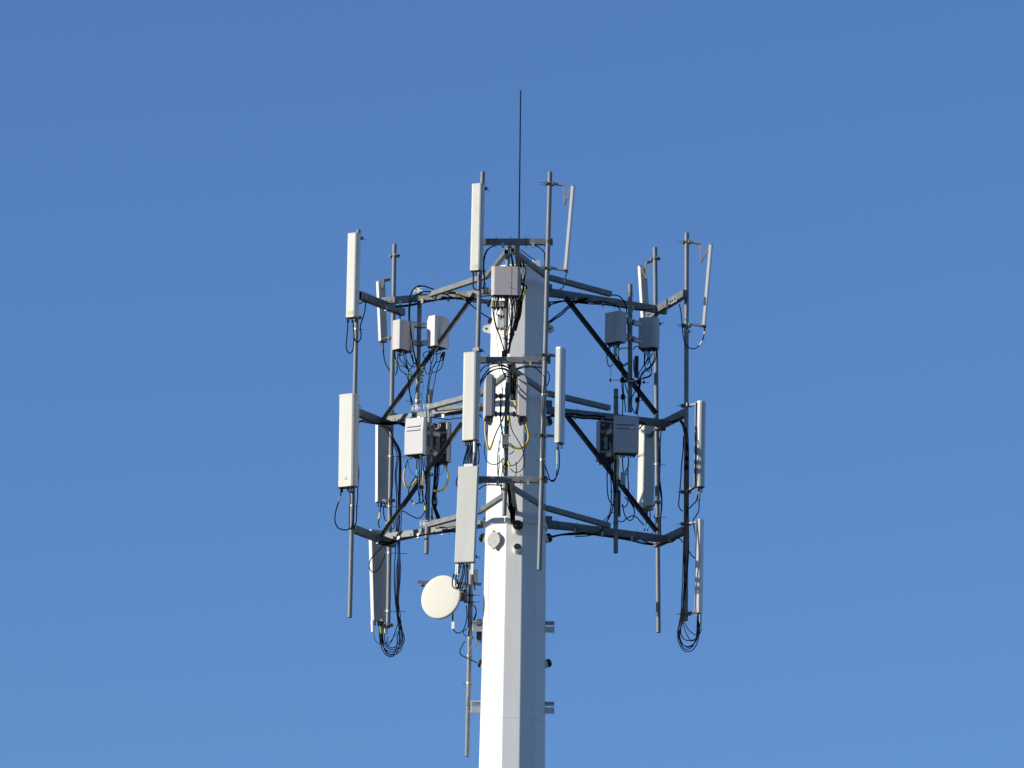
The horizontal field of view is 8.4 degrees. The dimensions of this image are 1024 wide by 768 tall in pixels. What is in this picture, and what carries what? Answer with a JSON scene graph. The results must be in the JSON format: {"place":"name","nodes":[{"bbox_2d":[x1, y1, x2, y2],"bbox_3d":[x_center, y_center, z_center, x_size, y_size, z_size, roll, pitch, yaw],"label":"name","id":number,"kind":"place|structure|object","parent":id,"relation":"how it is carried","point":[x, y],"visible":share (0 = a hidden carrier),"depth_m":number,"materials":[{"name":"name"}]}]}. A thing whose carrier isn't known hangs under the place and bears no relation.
{"place":"outdoors","nodes":[
{"label":"outdoors","id":0,"kind":"place"},
{"bbox_2d":[0,0,1023,767],"label":"sky","id":1,"kind":"structure","parent":0,"point":[184,184],"materials":[{"name":"blue"}]},
{"bbox_2d":[568,301,652,309],"bbox_3d":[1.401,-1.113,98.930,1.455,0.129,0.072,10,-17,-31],"label":"cable","id":2,"kind":"object","parent":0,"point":[613,306],"visible":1,"depth_m":98.92,"materials":[{"name":"black rubber"}]},
{"bbox_2d":[605,311,635,347],"bbox_3d":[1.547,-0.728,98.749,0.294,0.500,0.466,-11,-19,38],"label":"radio unit","id":3,"kind":"object","parent":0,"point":[615,328],"visible":1,"depth_m":98.57,"materials":[{"name":"metal"}]},
{"bbox_2d":[614,345,622,415],"bbox_3d":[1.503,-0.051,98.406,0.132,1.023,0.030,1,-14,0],"label":"cable","id":4,"kind":"object","parent":3,"relation":"hanging from","point":[622,379],"visible":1,"depth_m":98.41,"materials":[{"name":"black rubber"}]},
{"bbox_2d":[618,345,625,411],"bbox_3d":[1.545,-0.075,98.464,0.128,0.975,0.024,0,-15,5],"label":"cable","id":5,"kind":"object","parent":3,"relation":"hanging from","point":[623,379],"visible":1,"depth_m":98.45,"materials":[{"name":"black rubber"}]},
{"label":"ground","id":6,"kind":"structure","parent":0,"visible":0},
{"bbox_2d":[471,260,554,767],"bbox_3d":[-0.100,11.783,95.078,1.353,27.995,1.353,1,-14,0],"label":"cell tower pole","id":7,"kind":"object","parent":6,"relation":"on","point":[514,663],"visible":0.83,"depth_m":97.04,"materials":[{"name":"white metal"}]},
{"bbox_2d":[417,569,480,586],"bbox_3d":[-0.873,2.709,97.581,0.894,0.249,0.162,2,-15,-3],"label":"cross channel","id":8,"kind":"object","parent":7,"relation":"attached to","point":[475,576],"visible":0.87,"depth_m":97.53,"materials":[{"name":"grey"}]},
{"bbox_2d":[465,569,472,756],"bbox_3d":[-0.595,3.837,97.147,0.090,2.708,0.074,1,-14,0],"label":"mounting pipe","id":9,"kind":"object","parent":7,"relation":"attached to","point":[469,644],"visible":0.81,"depth_m":97.10,"materials":[{"name":"grey metal"}]},
{"bbox_2d":[421,575,474,618],"bbox_3d":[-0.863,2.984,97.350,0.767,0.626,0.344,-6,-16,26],"label":"microwave dish","id":10,"kind":"object","parent":9,"relation":"attached to","point":[441,597],"visible":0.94,"depth_m":97.25,"materials":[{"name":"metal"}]},
{"bbox_2d":[467,640,479,712],"bbox_3d":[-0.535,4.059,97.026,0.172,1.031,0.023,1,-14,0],"label":"cable","id":11,"kind":"object","parent":7,"relation":"attached to","point":[468,673],"visible":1,"depth_m":97.03,"materials":[{"name":"grey plastic"}]},
{"bbox_2d":[354,474,683,547],"bbox_3d":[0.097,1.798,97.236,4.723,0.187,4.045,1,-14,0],"label":"support frame","id":12,"kind":"object","parent":7,"relation":"attached to","point":[441,524],"visible":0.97,"depth_m":97.94,"materials":[{"name":"metal"}]},
{"bbox_2d":[369,529,394,633],"bbox_3d":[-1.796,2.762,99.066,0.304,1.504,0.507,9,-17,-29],"label":"panel antenna","id":13,"kind":"object","parent":12,"relation":"attached to","point":[378,579],"visible":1,"depth_m":99.17,"materials":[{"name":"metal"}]},
{"bbox_2d":[386,244,396,627],"bbox_3d":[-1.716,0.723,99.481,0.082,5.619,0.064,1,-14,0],"label":"mounting pipe","id":14,"kind":"object","parent":12,"relation":"attached to","point":[390,465],"visible":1,"depth_m":99.41,"materials":[{"name":"grey metal"}]},
{"bbox_2d":[375,412,397,507],"bbox_3d":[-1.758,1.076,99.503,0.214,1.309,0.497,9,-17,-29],"label":"panel antenna","id":15,"kind":"object","parent":14,"relation":"attached to","point":[381,461],"visible":0.99,"depth_m":99.60,"materials":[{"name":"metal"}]},
{"bbox_2d":[389,442,393,515],"bbox_3d":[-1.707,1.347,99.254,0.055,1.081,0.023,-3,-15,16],"label":"cable","id":16,"kind":"object","parent":15,"relation":"attached to","point":[392,479],"visible":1,"depth_m":99.24,"materials":[{"name":"black rubber"}]},
{"bbox_2d":[376,253,402,342],"bbox_3d":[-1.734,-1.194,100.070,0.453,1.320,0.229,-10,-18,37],"label":"panel antenna","id":17,"kind":"object","parent":14,"relation":"attached to","point":[382,317],"visible":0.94,"depth_m":100.05,"materials":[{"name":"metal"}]},
{"bbox_2d":[382,439,399,647],"bbox_3d":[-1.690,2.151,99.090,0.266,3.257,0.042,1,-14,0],"label":"cable","id":18,"kind":"object","parent":14,"relation":"attached to","point":[398,556],"visible":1,"depth_m":98.95,"materials":[{"name":"black rubber"}]},
{"bbox_2d":[380,430,402,652],"bbox_3d":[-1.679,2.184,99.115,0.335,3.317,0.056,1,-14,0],"label":"cable","id":19,"kind":"object","parent":14,"relation":"attached to","point":[395,552],"visible":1,"depth_m":99.05,"materials":[{"name":"black rubber"}]},
{"bbox_2d":[382,473,400,655],"bbox_3d":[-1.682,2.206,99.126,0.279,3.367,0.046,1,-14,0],"label":"cable","id":20,"kind":"object","parent":14,"relation":"attached to","point":[397,575],"visible":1,"depth_m":98.95,"materials":[{"name":"black rubber"}]},
{"bbox_2d":[381,430,401,649],"bbox_3d":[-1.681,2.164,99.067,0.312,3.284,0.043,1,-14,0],"label":"cable","id":21,"kind":"object","parent":14,"relation":"attached to","point":[399,622],"visible":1,"depth_m":98.71,"materials":[{"name":"black rubber"}]},
{"bbox_2d":[390,531,455,542],"bbox_3d":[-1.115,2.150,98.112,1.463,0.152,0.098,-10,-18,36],"label":"cable","id":22,"kind":"object","parent":12,"relation":"hanging from","point":[423,535],"visible":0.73,"depth_m":98.22,"materials":[{"name":"black rubber"}]},
{"bbox_2d":[575,462,611,536],"bbox_3d":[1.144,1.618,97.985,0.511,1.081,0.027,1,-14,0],"label":"cable","id":23,"kind":"object","parent":12,"relation":"attached to","point":[610,506],"visible":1,"depth_m":97.95,"materials":[{"name":"black rubber"}]},
{"bbox_2d":[552,532,649,543],"bbox_3d":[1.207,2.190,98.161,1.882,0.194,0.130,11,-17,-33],"label":"cable","id":24,"kind":"object","parent":12,"relation":"hanging from","point":[596,534],"visible":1,"depth_m":98.23,"materials":[{"name":"black rubber"}]},
{"bbox_2d":[552,534,652,545],"bbox_3d":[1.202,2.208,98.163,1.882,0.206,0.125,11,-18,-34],"label":"cable","id":25,"kind":"object","parent":12,"relation":"hanging from","point":[603,536],"visible":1,"depth_m":98.14,"materials":[{"name":"black rubber"}]},
{"bbox_2d":[617,491,620,516],"bbox_3d":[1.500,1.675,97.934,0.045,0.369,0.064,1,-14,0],"label":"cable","id":26,"kind":"object","parent":12,"relation":"attached to","point":[619,504],"visible":1,"depth_m":97.92,"materials":[{"name":"rubber"}]},
{"bbox_2d":[653,247,660,632],"bbox_3d":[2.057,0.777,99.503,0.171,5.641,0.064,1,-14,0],"label":"mounting pipe","id":27,"kind":"object","parent":12,"relation":"attached to","point":[656,441],"visible":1,"depth_m":99.38,"materials":[{"name":"grey metal"}]},
{"bbox_2d":[637,425,662,514],"bbox_3d":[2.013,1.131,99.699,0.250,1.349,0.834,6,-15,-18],"label":"panel antenna","id":28,"kind":"object","parent":27,"relation":"attached to","point":[646,501],"visible":0.85,"depth_m":99.89,"materials":[{"name":"plastic"}]},
{"bbox_2d":[658,431,662,534],"bbox_3d":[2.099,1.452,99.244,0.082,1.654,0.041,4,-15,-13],"label":"cable","id":29,"kind":"object","parent":28,"relation":"attached to","point":[659,483],"visible":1,"depth_m":99.24,"materials":[{"name":"black rubber"}]},
{"bbox_2d":[659,431,661,526],"bbox_3d":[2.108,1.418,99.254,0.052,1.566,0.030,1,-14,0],"label":"cable","id":30,"kind":"object","parent":28,"relation":"attached to","point":[659,471],"visible":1,"depth_m":99.29,"materials":[{"name":"black rubber"}]},
{"bbox_2d":[637,256,663,324],"bbox_3d":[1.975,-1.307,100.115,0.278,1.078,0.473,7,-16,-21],"label":"panel antenna","id":31,"kind":"object","parent":27,"relation":"attached to","point":[643,284],"visible":0.65,"depth_m":100.21,"materials":[{"name":"plastic"}]},
{"bbox_2d":[518,90,520,251],"bbox_3d":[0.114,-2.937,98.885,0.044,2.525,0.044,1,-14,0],"label":"lightning rod","id":32,"kind":"object","parent":7,"relation":"on","point":[519,170],"visible":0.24,"depth_m":98.93,"materials":[{"name":"black metal"}]},
{"bbox_2d":[359,354,683,430],"bbox_3d":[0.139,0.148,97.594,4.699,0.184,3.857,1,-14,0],"label":"support frame","id":33,"kind":"object","parent":7,"relation":"attached to","point":[443,406],"visible":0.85,"depth_m":98.43,"materials":[{"name":"metal"}]},
{"bbox_2d":[379,429,400,656],"bbox_3d":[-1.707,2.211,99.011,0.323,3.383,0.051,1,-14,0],"label":"cable","id":34,"kind":"object","parent":33,"relation":"hanging from","point":[397,559],"visible":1,"depth_m":98.91,"materials":[{"name":"black rubber"}]},
{"bbox_2d":[386,512,401,645],"bbox_3d":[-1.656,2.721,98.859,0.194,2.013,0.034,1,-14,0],"label":"cable","id":35,"kind":"object","parent":34,"relation":"attached to","point":[399,586],"visible":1,"depth_m":98.82,"materials":[{"name":"black rubber"}]},
{"bbox_2d":[380,429,404,654],"bbox_3d":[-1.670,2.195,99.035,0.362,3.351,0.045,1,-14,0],"label":"cable","id":36,"kind":"object","parent":33,"relation":"hanging from","point":[399,558],"visible":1,"depth_m":98.90,"materials":[{"name":"black rubber"}]},
{"bbox_2d":[424,389,431,553],"bbox_3d":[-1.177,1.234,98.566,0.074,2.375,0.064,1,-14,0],"label":"mounting pipe","id":37,"kind":"object","parent":33,"relation":"attached to","point":[427,511],"visible":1,"depth_m":98.51,"materials":[{"name":"grey metal"}]},
{"bbox_2d":[404,417,434,458],"bbox_3d":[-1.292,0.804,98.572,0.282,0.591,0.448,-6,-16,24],"label":"radio unit","id":38,"kind":"object","parent":37,"relation":"attached to","point":[415,445],"visible":1,"depth_m":98.39,"materials":[{"name":"metal"}]},
{"bbox_2d":[403,459,417,487],"bbox_3d":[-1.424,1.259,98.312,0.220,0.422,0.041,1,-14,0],"label":"cable","id":39,"kind":"object","parent":38,"relation":"hanging from","point":[412,484],"visible":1,"depth_m":98.28,"materials":[{"name":"yellow rubber"}]},
{"bbox_2d":[402,458,425,518],"bbox_3d":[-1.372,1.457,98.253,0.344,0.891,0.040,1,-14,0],"label":"cable","id":40,"kind":"object","parent":38,"relation":"hanging from","point":[422,495],"visible":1,"depth_m":98.21,"materials":[{"name":"black rubber"}]},
{"bbox_2d":[408,456,420,504],"bbox_3d":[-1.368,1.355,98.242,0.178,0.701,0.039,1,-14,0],"label":"cable","id":41,"kind":"object","parent":38,"relation":"hanging from","point":[416,475],"visible":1,"depth_m":98.22,"materials":[{"name":"black rubber"}]},
{"bbox_2d":[433,462,448,492],"bbox_3d":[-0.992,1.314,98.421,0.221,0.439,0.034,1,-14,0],"label":"cable","id":42,"kind":"object","parent":38,"relation":"hanging from","point":[444,487],"visible":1,"depth_m":98.39,"materials":[{"name":"yellow rubber"}]},
{"bbox_2d":[379,422,461,537],"bbox_3d":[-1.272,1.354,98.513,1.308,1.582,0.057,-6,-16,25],"label":"diagonal brace","id":43,"kind":"object","parent":37,"relation":"attached to","point":[391,521],"visible":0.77,"depth_m":98.51,"materials":[{"name":"metal"}]},
{"bbox_2d":[418,471,424,488],"bbox_3d":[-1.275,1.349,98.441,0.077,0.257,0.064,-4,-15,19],"label":"surge arrestor","id":44,"kind":"object","parent":43,"relation":"attached to","point":[423,480],"visible":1,"depth_m":98.43,"materials":[{"name":"white plastic"}]},
{"bbox_2d":[427,421,451,466],"bbox_3d":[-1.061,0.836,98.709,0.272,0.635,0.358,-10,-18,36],"label":"radio unit","id":45,"kind":"object","parent":37,"relation":"attached to","point":[441,433],"visible":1,"depth_m":98.75,"materials":[{"name":"metal"}]},
{"bbox_2d":[502,369,510,515],"bbox_3d":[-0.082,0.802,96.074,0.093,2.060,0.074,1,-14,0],"label":"mounting pipe","id":46,"kind":"object","parent":33,"relation":"attached to","point":[505,470],"visible":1,"depth_m":96.01,"materials":[{"name":"grey metal"}]},
{"bbox_2d":[494,393,517,416],"bbox_3d":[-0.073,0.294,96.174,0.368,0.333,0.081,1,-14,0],"label":"radio bracket","id":47,"kind":"object","parent":46,"relation":"attached to","point":[513,413],"visible":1,"depth_m":96.14,"materials":[{"name":"metal"}]},
{"bbox_2d":[483,374,495,425],"bbox_3d":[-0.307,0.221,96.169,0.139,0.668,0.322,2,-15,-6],"label":"radio unit","id":48,"kind":"object","parent":47,"relation":"attached to","point":[489,399],"visible":1,"depth_m":96.04,"materials":[{"name":"metal"}]},
{"bbox_2d":[484,416,503,450],"bbox_3d":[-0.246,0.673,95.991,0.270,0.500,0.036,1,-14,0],"label":"cable","id":49,"kind":"object","parent":48,"relation":"hanging from","point":[487,445],"visible":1,"depth_m":95.97,"materials":[{"name":"yellow rubber"}]},
{"bbox_2d":[516,375,528,425],"bbox_3d":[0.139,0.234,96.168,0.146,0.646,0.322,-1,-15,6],"label":"radio unit","id":50,"kind":"object","parent":47,"relation":"attached to","point":[522,397],"visible":1,"depth_m":96.04,"materials":[{"name":"metal"}]},
{"bbox_2d":[500,395,529,448],"bbox_3d":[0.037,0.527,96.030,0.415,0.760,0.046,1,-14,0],"label":"cable","id":51,"kind":"object","parent":50,"relation":"hanging from","point":[527,441],"visible":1,"depth_m":95.99,"materials":[{"name":"yellow rubber"}]},
{"bbox_2d":[502,434,508,448],"bbox_3d":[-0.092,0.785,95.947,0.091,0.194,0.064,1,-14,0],"label":"surge arrestor","id":52,"kind":"object","parent":51,"relation":"attached to","point":[505,441],"visible":1,"depth_m":95.94,"materials":[{"name":"metal"}]},
{"bbox_2d":[613,388,618,553],"bbox_3d":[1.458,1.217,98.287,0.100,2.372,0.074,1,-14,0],"label":"mounting pipe","id":53,"kind":"object","parent":33,"relation":"attached to","point":[615,522],"visible":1,"depth_m":98.13,"materials":[{"name":"metal"}]},
{"bbox_2d":[596,420,613,464],"bbox_3d":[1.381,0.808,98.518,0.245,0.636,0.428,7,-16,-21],"label":"radio unit","id":54,"kind":"object","parent":53,"relation":"attached to","point":[604,437],"visible":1,"depth_m":98.61,"materials":[{"name":"metal"}]},
{"bbox_2d":[610,415,638,457],"bbox_3d":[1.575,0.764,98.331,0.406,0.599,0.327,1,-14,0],"label":"radio unit","id":55,"kind":"object","parent":53,"relation":"attached to","point":[625,435],"visible":1,"depth_m":98.19,"materials":[{"name":"metal"}]},
{"bbox_2d":[622,471,634,520],"bbox_3d":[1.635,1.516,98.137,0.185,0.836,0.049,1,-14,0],"label":"cable","id":56,"kind":"object","parent":55,"relation":"hanging from","point":[628,499],"visible":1,"depth_m":98.09,"materials":[{"name":"black rubber"}]},
{"bbox_2d":[683,232,688,620],"bbox_3d":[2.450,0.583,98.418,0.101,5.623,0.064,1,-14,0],"label":"mounting pipe","id":57,"kind":"object","parent":33,"relation":"attached to","point":[686,334],"visible":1,"depth_m":98.65,"materials":[{"name":"grey metal"}]},
{"bbox_2d":[677,519,703,626],"bbox_3d":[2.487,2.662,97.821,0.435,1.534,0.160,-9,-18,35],"label":"panel antenna","id":58,"kind":"object","parent":57,"relation":"attached to","point":[699,554],"visible":1,"depth_m":97.70,"materials":[{"name":"plastic"}]},
{"bbox_2d":[678,419,697,646],"bbox_3d":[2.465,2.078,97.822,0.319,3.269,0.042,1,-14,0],"label":"cable","id":59,"kind":"object","parent":58,"relation":"attached to","point":[686,531],"visible":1,"depth_m":97.83,"materials":[{"name":"black rubber"}]},
{"bbox_2d":[677,420,699,651],"bbox_3d":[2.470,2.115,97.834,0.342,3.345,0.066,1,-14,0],"label":"cable","id":60,"kind":"object","parent":58,"relation":"attached to","point":[683,557],"visible":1,"depth_m":97.72,"materials":[{"name":"black rubber"}]},
{"bbox_2d":[679,420,698,647],"bbox_3d":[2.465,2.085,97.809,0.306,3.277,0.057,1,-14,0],"label":"cable","id":61,"kind":"object","parent":58,"relation":"attached to","point":[688,547],"visible":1,"depth_m":97.73,"materials":[{"name":"black rubber"}]},
{"bbox_2d":[678,401,705,493],"bbox_3d":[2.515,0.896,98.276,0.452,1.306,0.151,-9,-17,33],"label":"panel antenna","id":62,"kind":"object","parent":57,"relation":"attached to","point":[699,447],"visible":1,"depth_m":98.15,"materials":[{"name":"white plastic"}]},
{"bbox_2d":[678,436,683,510],"bbox_3d":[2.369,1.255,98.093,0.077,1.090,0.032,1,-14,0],"label":"cable","id":63,"kind":"object","parent":62,"relation":"attached to","point":[681,474],"visible":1,"depth_m":98.08,"materials":[{"name":"black rubber"}]},
{"bbox_2d":[689,489,700,557],"bbox_3d":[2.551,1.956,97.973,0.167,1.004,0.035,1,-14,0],"label":"cable","id":64,"kind":"object","parent":62,"relation":"attached to","point":[695,517],"visible":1,"depth_m":98.00,"materials":[{"name":"black rubber"}]},
{"bbox_2d":[677,239,712,330],"bbox_3d":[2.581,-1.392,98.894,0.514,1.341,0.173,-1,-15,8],"label":"panel antenna","id":65,"kind":"object","parent":57,"relation":"attached to","point":[709,250],"visible":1,"depth_m":98.83,"materials":[{"name":"plastic"}]},
{"bbox_2d":[679,304,704,348],"bbox_3d":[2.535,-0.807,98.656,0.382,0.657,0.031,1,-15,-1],"label":"cable","id":66,"kind":"object","parent":65,"relation":"attached to","point":[683,334],"visible":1,"depth_m":98.62,"materials":[{"name":"black rubber"}]},
{"bbox_2d":[678,419,697,649],"bbox_3d":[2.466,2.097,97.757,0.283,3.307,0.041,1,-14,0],"label":"cable","id":67,"kind":"object","parent":33,"relation":"hanging from","point":[687,548],"visible":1,"depth_m":97.66,"materials":[{"name":"black rubber"}]},
{"bbox_2d":[679,419,698,640],"bbox_3d":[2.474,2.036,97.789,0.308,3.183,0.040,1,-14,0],"label":"cable","id":68,"kind":"object","parent":67,"relation":"attached to","point":[684,538],"visible":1,"depth_m":97.74,"materials":[{"name":"black rubber"}]},
{"bbox_2d":[359,236,687,316],"bbox_3d":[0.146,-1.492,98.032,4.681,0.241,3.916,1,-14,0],"label":"support frame","id":69,"kind":"object","parent":7,"relation":"attached to","point":[388,304],"visible":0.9,"depth_m":98.78,"materials":[{"name":"metal"}]},
{"bbox_2d":[347,229,360,617],"bbox_3d":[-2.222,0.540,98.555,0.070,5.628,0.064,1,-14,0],"label":"mounting pipe","id":70,"kind":"object","parent":69,"relation":"attached to","point":[351,532],"visible":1,"depth_m":98.17,"materials":[{"name":"grey metal"}]},
{"bbox_2d":[338,393,360,491],"bbox_3d":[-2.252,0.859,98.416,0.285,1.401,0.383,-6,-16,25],"label":"panel antenna","id":71,"kind":"object","parent":70,"relation":"attached to","point":[349,405],"visible":1,"depth_m":98.26,"materials":[{"name":"plastic"}]},
{"bbox_2d":[334,488,354,530],"bbox_3d":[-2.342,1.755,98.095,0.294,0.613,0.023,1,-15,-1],"label":"cable","id":72,"kind":"object","parent":71,"relation":"hanging from","point":[335,513],"visible":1,"depth_m":98.06,"materials":[{"name":"black rubber"}]},
{"bbox_2d":[351,463,358,529],"bbox_3d":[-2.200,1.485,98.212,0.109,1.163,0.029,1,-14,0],"label":"cable","id":73,"kind":"object","parent":71,"relation":"attached to","point":[357,498],"visible":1,"depth_m":98.16,"materials":[{"name":"black rubber"}]},
{"bbox_2d":[346,232,364,322],"bbox_3d":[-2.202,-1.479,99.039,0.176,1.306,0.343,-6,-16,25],"label":"panel antenna","id":74,"kind":"object","parent":70,"relation":"attached to","point":[353,274],"visible":1,"depth_m":98.90,"materials":[{"name":"plastic"}]},
{"bbox_2d":[346,319,354,353],"bbox_3d":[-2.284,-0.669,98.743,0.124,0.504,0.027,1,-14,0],"label":"cable","id":75,"kind":"object","parent":74,"relation":"hanging from","point":[347,336],"visible":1,"depth_m":98.74,"materials":[{"name":"black rubber"}]},
{"bbox_2d":[354,301,365,342],"bbox_3d":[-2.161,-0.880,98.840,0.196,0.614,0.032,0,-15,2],"label":"cable","id":76,"kind":"object","parent":74,"relation":"attached to","point":[361,323],"visible":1,"depth_m":98.82,"materials":[{"name":"black rubber"}]},
{"bbox_2d":[415,285,421,404],"bbox_3d":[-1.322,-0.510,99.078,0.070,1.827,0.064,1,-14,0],"label":"mounting pipe","id":77,"kind":"object","parent":69,"relation":"attached to","point":[418,347],"visible":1,"depth_m":99.04,"materials":[{"name":"metal"}]},
{"bbox_2d":[392,319,423,354],"bbox_3d":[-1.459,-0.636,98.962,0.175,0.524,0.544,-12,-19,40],"label":"radio unit","id":78,"kind":"object","parent":77,"relation":"attached to","point":[401,340],"visible":1,"depth_m":98.79,"materials":[{"name":"metal"}]},
{"bbox_2d":[419,315,448,351],"bbox_3d":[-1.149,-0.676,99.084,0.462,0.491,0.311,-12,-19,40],"label":"radio unit","id":79,"kind":"object","parent":77,"relation":"attached to","point":[436,326],"visible":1,"depth_m":98.91,"materials":[{"name":"metal"}]},
{"bbox_2d":[381,292,475,421],"bbox_3d":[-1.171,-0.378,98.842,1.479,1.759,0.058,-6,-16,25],"label":"diagonal brace","id":80,"kind":"object","parent":69,"relation":"attached to","point":[446,332],"visible":1,"depth_m":98.84,"materials":[{"name":"metal"}]},
{"bbox_2d":[395,298,486,306],"bbox_3d":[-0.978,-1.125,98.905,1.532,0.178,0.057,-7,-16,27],"label":"cable","id":81,"kind":"object","parent":69,"relation":"hanging from","point":[440,299],"visible":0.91,"depth_m":98.94,"materials":[{"name":"black rubber"}]},
{"bbox_2d":[409,291,487,362],"bbox_3d":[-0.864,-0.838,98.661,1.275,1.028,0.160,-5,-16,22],"label":"cable","id":82,"kind":"object","parent":69,"relation":"hanging from","point":[409,314],"visible":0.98,"depth_m":98.84,"materials":[{"name":"black rubber"}]},
{"bbox_2d":[408,285,489,320],"bbox_3d":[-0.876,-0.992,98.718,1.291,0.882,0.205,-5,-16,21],"label":"cable","id":83,"kind":"object","parent":69,"relation":"hanging from","point":[434,289],"visible":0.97,"depth_m":98.91,"materials":[{"name":"black rubber"}]},
{"bbox_2d":[469,171,484,568],"bbox_3d":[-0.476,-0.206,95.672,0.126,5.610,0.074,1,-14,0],"label":"mounting pipe","id":84,"kind":"object","parent":69,"relation":"attached to","point":[479,287],"visible":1,"depth_m":95.86,"materials":[{"name":"metal"}]},
{"bbox_2d":[454,464,480,574],"bbox_3d":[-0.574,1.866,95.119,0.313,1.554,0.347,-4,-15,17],"label":"panel antenna","id":85,"kind":"object","parent":84,"relation":"attached to","point":[467,512],"visible":1,"depth_m":94.97,"materials":[{"name":"plastic"}]},
{"bbox_2d":[462,347,484,452],"bbox_3d":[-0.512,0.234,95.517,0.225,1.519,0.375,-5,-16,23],"label":"panel antenna","id":86,"kind":"object","parent":84,"relation":"attached to","point":[471,397],"visible":1,"depth_m":95.36,"materials":[{"name":"plastic"}]},
{"bbox_2d":[470,183,487,275],"bbox_3d":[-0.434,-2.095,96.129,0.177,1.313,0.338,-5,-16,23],"label":"panel antenna","id":87,"kind":"object","parent":84,"relation":"attached to","point":[477,227],"visible":1,"depth_m":95.99,"materials":[{"name":"plastic"}]},
{"bbox_2d":[491,266,520,299],"bbox_3d":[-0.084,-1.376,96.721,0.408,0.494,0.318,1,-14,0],"label":"radio unit","id":88,"kind":"object","parent":69,"relation":"attached to","point":[506,282],"visible":1,"depth_m":96.58,"materials":[{"name":"metal"}]},
{"bbox_2d":[503,246,509,354],"bbox_3d":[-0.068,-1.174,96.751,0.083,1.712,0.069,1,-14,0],"label":"mounting pipe","id":89,"kind":"object","parent":69,"relation":"attached to","point":[506,308],"visible":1,"depth_m":96.68,"materials":[{"name":"metal"}]},
{"bbox_2d":[491,300,505,310],"bbox_3d":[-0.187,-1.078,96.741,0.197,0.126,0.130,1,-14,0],"label":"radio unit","id":90,"kind":"object","parent":89,"relation":"attached to","point":[499,305],"visible":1,"depth_m":96.69,"materials":[{"name":"metal"}]},
{"bbox_2d":[497,316,503,329],"bbox_3d":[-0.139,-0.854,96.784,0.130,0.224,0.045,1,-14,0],"label":"junction panel","id":91,"kind":"object","parent":89,"relation":"attached to","point":[500,322],"visible":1,"depth_m":96.78,"materials":[{"name":"white plastic"}]},
{"bbox_2d":[537,171,551,570],"bbox_3d":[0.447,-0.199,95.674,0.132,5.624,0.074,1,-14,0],"label":"mounting pipe","id":92,"kind":"object","parent":69,"relation":"attached to","point":[544,362],"visible":1,"depth_m":95.68,"materials":[{"name":"grey metal"}]},
{"bbox_2d":[541,375,545,477],"bbox_3d":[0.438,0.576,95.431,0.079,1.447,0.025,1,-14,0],"label":"cable","id":93,"kind":"object","parent":92,"relation":"attached to","point":[542,426],"visible":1,"depth_m":95.42,"materials":[{"name":"black rubber"}]},
{"bbox_2d":[533,347,565,448],"bbox_3d":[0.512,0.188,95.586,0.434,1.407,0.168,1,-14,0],"label":"panel antenna","id":94,"kind":"object","parent":92,"relation":"attached to","point":[560,375],"visible":1,"depth_m":95.53,"materials":[{"name":"white plastic"}]},
{"bbox_2d":[544,443,557,481],"bbox_3d":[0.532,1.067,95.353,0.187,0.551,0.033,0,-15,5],"label":"cable","id":95,"kind":"object","parent":94,"relation":"hanging from","point":[556,467],"visible":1,"depth_m":95.31,"materials":[{"name":"black rubber"}]},
{"bbox_2d":[538,181,575,275],"bbox_3d":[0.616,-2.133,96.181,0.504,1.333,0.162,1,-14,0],"label":"panel antenna","id":96,"kind":"object","parent":92,"relation":"attached to","point":[571,192],"visible":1,"depth_m":96.14,"materials":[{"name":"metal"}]},
{"bbox_2d":[564,296,658,415],"bbox_3d":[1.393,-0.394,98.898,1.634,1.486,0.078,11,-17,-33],"label":"diagonal brace","id":97,"kind":"object","parent":69,"relation":"attached to","point":[599,341],"visible":1,"depth_m":98.87,"materials":[{"name":"metal"}]},
{"bbox_2d":[628,284,632,412],"bbox_3d":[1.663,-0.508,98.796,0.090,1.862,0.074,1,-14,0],"label":"mounting pipe","id":98,"kind":"object","parent":69,"relation":"attached to","point":[630,291],"visible":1,"depth_m":98.77,"materials":[{"name":"metal"}]},
{"bbox_2d":[625,379,636,382],"bbox_3d":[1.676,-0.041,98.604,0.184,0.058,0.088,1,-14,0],"label":"cross bracket","id":99,"kind":"object","parent":98,"relation":"attached to","point":[631,381],"visible":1,"depth_m":98.61,"materials":[{"name":"metal"}]},
{"bbox_2d":[634,356,638,377],"bbox_3d":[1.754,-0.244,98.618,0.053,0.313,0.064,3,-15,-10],"label":"surge arrestor","id":100,"kind":"object","parent":99,"relation":"attached to","point":[636,362],"visible":1,"depth_m":98.59,"materials":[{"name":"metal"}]},
{"bbox_2d":[626,316,659,351],"bbox_3d":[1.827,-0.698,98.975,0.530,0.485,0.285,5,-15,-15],"label":"radio unit","id":101,"kind":"object","parent":98,"relation":"attached to","point":[647,339],"visible":1,"depth_m":98.92,"materials":[{"name":"metal"}]},
{"bbox_2d":[549,413,604,417],"bbox_3d":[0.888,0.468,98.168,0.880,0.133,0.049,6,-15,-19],"label":"cable","id":102,"kind":"object","parent":7,"relation":"attached to","point":[581,415],"visible":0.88,"depth_m":98.19,"materials":[{"name":"black rubber"}]},
{"bbox_2d":[550,416,612,420],"bbox_3d":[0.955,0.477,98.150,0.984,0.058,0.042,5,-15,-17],"label":"cable","id":103,"kind":"object","parent":7,"relation":"attached to","point":[585,418],"visible":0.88,"depth_m":98.17,"materials":[{"name":"black rubber"}]},
{"bbox_2d":[566,415,658,532],"bbox_3d":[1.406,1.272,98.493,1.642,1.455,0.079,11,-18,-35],"label":"diagonal brace","id":104,"kind":"object","parent":7,"relation":"attached to","point":[603,462],"visible":1,"depth_m":98.45,"materials":[{"name":"metal"}]},
{"bbox_2d":[620,472,625,487],"bbox_3d":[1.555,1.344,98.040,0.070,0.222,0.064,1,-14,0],"label":"surge arrestor","id":105,"kind":"object","parent":104,"relation":"attached to","point":[622,479],"visible":1,"depth_m":98.03,"materials":[{"name":"metal"}]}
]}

